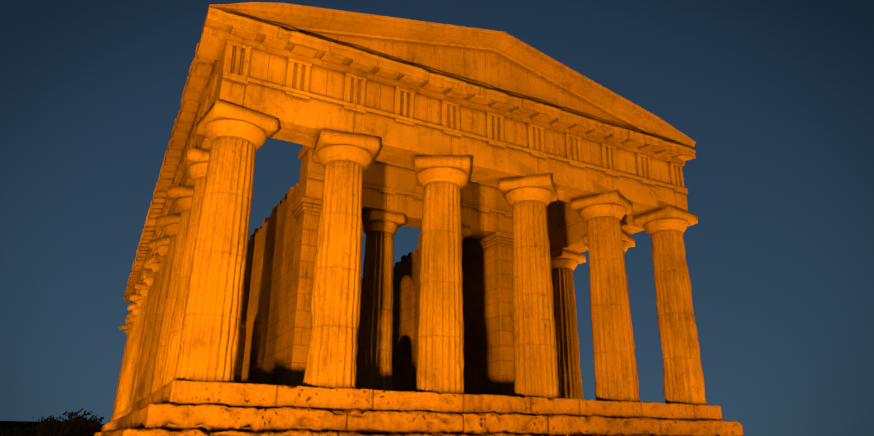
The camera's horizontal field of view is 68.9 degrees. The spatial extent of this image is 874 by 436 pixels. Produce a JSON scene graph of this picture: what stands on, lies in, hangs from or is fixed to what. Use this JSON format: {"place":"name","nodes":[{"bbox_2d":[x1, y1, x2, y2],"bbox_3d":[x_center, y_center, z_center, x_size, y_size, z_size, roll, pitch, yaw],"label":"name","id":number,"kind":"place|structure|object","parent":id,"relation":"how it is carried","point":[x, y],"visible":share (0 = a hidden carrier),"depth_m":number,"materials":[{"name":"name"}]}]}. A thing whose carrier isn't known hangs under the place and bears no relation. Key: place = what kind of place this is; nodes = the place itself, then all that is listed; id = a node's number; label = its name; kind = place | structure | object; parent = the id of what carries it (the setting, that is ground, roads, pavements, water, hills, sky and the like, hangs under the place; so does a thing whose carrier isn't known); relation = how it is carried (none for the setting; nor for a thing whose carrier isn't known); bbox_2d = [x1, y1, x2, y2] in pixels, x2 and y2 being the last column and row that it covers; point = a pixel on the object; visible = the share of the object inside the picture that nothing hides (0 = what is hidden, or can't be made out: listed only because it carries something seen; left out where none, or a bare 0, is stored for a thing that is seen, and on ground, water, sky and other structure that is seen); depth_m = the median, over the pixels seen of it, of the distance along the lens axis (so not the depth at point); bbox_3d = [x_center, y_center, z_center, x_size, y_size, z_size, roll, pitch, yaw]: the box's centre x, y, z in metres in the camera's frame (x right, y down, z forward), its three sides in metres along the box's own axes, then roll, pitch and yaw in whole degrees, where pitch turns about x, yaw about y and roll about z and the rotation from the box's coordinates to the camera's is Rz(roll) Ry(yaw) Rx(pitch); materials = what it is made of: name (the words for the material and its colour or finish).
{"place":"outdoors","nodes":[
{"label":"outdoors","id":0,"kind":"place"},
{"bbox_2d":[0,421,104,435],"bbox_3d":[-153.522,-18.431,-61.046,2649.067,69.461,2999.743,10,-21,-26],"label":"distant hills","id":1,"kind":"structure","parent":0,"point":[10,424],"depth_m":1210.57,"materials":[{"name":"grey"}]},
{"bbox_2d":[234,183,298,384],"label":"cella wall","id":2,"kind":"structure","parent":0,"point":[265,306],"depth_m":25.28,"materials":[{"name":"orange stone"}]},
{"bbox_2d":[415,233,421,391],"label":"wall","id":3,"kind":"structure","parent":0,"point":[418,270],"depth_m":28.05,"materials":[{"name":"orange stone"}]},
{"bbox_2d":[355,237,486,394],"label":"cella wall","id":4,"kind":"structure","parent":0,"point":[405,269],"depth_m":27.80,"materials":[{"name":"stone"}]},
{"bbox_2d":[0,0,873,435],"label":"sky","id":5,"kind":"structure","parent":0,"point":[775,98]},
{"bbox_3d":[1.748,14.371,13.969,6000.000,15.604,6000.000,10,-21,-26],"label":"ground","id":6,"kind":"structure","parent":0,"visible":0},
{"bbox_2d":[0,421,36,435],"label":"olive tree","id":7,"kind":"object","parent":6,"relation":"on","point":[18,431],"visible":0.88,"depth_m":99.54,"materials":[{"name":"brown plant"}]},
{"bbox_2d":[23,408,105,435],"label":"bush","id":8,"kind":"object","parent":6,"relation":"on","point":[76,425],"visible":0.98,"depth_m":76.38,"materials":[{"name":"brown plant"}]},
{"bbox_2d":[93,380,742,435],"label":"stepped base","id":9,"kind":"object","parent":6,"relation":"on","point":[185,408],"visible":1,"depth_m":15.56,"materials":[{"name":"stone"}]},
{"bbox_2d":[112,325,128,416],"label":"column","id":10,"kind":"structure","parent":9,"relation":"on","point":[124,328],"depth_m":47.41,"materials":[{"name":"stone"}]},
{"bbox_2d":[113,318,131,415],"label":"column","id":11,"kind":"structure","parent":9,"relation":"on","point":[128,322],"depth_m":44.76,"materials":[{"name":"stone"}]},
{"bbox_2d":[125,43,219,311],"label":"entablature","id":12,"kind":"structure","parent":11,"relation":"on","point":[198,96],"depth_m":22.64,"materials":[{"name":"stone"}]},
{"bbox_2d":[115,311,134,414],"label":"column","id":13,"kind":"structure","parent":9,"relation":"on","point":[131,316],"depth_m":42.09,"materials":[{"name":"stone"}]},
{"bbox_2d":[118,303,138,412],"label":"column","id":14,"kind":"structure","parent":9,"relation":"on","point":[134,307],"depth_m":39.47,"materials":[{"name":"stone"}]},
{"bbox_2d":[120,294,142,411],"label":"column","id":15,"kind":"structure","parent":9,"relation":"on","point":[137,299],"depth_m":36.83,"materials":[{"name":"stone"}]},
{"bbox_2d":[123,282,147,409],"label":"column","id":16,"kind":"structure","parent":9,"relation":"on","point":[142,288],"depth_m":34.04,"materials":[{"name":"stone"}]},
{"bbox_2d":[126,269,153,408],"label":"column","id":17,"kind":"structure","parent":9,"relation":"on","point":[148,275],"depth_m":31.31,"materials":[{"name":"stone"}]},
{"bbox_2d":[130,253,160,405],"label":"column","id":18,"kind":"structure","parent":9,"relation":"on","point":[153,261],"depth_m":28.58,"materials":[{"name":"stone"}]},
{"bbox_2d":[135,236,169,403],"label":"column","id":19,"kind":"structure","parent":9,"relation":"on","point":[160,245],"depth_m":26.02,"materials":[{"name":"stone"}]},
{"bbox_2d":[142,214,180,398],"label":"column","id":20,"kind":"structure","parent":9,"relation":"on","point":[169,224],"depth_m":23.31,"materials":[{"name":"stone"}]},
{"bbox_2d":[149,186,193,394],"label":"column","id":21,"kind":"structure","parent":9,"relation":"on","point":[180,197],"depth_m":20.53,"materials":[{"name":"stone"}]},
{"bbox_2d":[160,147,209,388],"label":"column","id":22,"kind":"structure","parent":9,"relation":"on","point":[197,161],"depth_m":17.81,"materials":[{"name":"stone"}]},
{"bbox_2d":[173,100,278,382],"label":"column","id":23,"kind":"structure","parent":9,"relation":"on","point":[236,136],"depth_m":15.21,"materials":[{"name":"stone"}]},
{"bbox_2d":[302,128,379,388],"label":"column","id":24,"kind":"structure","parent":9,"relation":"on","point":[344,159],"depth_m":16.50,"materials":[{"name":"stone"}]},
{"bbox_2d":[415,155,469,393],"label":"column","id":25,"kind":"structure","parent":9,"relation":"on","point":[441,181],"depth_m":17.85,"materials":[{"name":"stone"}]},
{"bbox_2d":[499,174,559,397],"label":"column","id":26,"kind":"structure","parent":9,"relation":"on","point":[528,199],"depth_m":19.26,"materials":[{"name":"stone"}]},
{"bbox_2d":[197,7,695,215],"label":"entablature","id":27,"kind":"structure","parent":26,"relation":"on","point":[304,89],"depth_m":18.88,"materials":[{"name":"stone"}]},
{"bbox_2d":[202,2,695,147],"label":"pediment","id":28,"kind":"structure","parent":27,"relation":"on","point":[501,61],"depth_m":20.37,"materials":[{"name":"stone"}]},
{"bbox_2d":[230,11,695,148],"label":"cornice","id":29,"kind":"structure","parent":27,"relation":"on","point":[449,75],"depth_m":18.91,"materials":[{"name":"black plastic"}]},
{"bbox_2d":[550,249,585,398],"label":"column","id":30,"kind":"structure","parent":9,"relation":"on","point":[564,263],"depth_m":27.20,"materials":[{"name":"stone"}]},
{"bbox_2d":[570,190,639,401],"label":"column","id":31,"kind":"structure","parent":9,"relation":"on","point":[601,214],"depth_m":20.63,"materials":[{"name":"stone"}]},
{"bbox_2d":[582,230,638,390],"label":"column","id":32,"kind":"structure","parent":9,"relation":"on","point":[628,241],"depth_m":25.42,"materials":[{"name":"stone"}]},
{"bbox_2d":[546,200,644,252],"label":"entablature","id":33,"kind":"structure","parent":32,"relation":"on","point":[567,226],"depth_m":27.62,"materials":[{"name":"stone"}]},
{"bbox_2d":[633,206,706,404],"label":"column","id":34,"kind":"structure","parent":9,"relation":"on","point":[665,228],"depth_m":21.96,"materials":[{"name":"stone"}]},
{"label":"pteron floor","id":35,"kind":"structure","parent":9,"relation":"on","visible":0},
{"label":"cella floor","id":36,"kind":"structure","parent":35,"relation":"on","visible":0},
{"bbox_2d":[355,209,405,390],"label":"column","id":37,"kind":"structure","parent":36,"relation":"on","point":[374,370],"depth_m":22.43,"materials":[{"name":"stone"}]},
{"bbox_2d":[282,197,514,395],"bbox_3d":[-7.281,7.257,34.897,9.200,6.710,28.740,10,-21,-26],"label":"pilaster","id":38,"kind":"object","parent":36,"relation":"on","point":[497,246],"visible":0.56,"depth_m":23.73,"materials":[{"name":"orange stone"}]},
{"bbox_2d":[297,145,512,238],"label":"inner entablature","id":39,"kind":"structure","parent":38,"relation":"on","point":[486,210],"depth_m":24.15,"materials":[{"name":"stone"}]},
{"bbox_2d":[461,225,470,240],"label":"pronaos column","id":40,"kind":"structure","parent":36,"relation":"on","point":[466,230],"depth_m":24.72,"materials":[{"name":"stone"}]},
{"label":"column","id":41,"kind":"object","parent":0,"visible":0},
{"bbox_2d":[123,295,132,302],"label":"entablature","id":42,"kind":"structure","parent":41,"relation":"on","point":[126,299],"depth_m":48.74,"materials":[{"name":"stone"}]}
]}

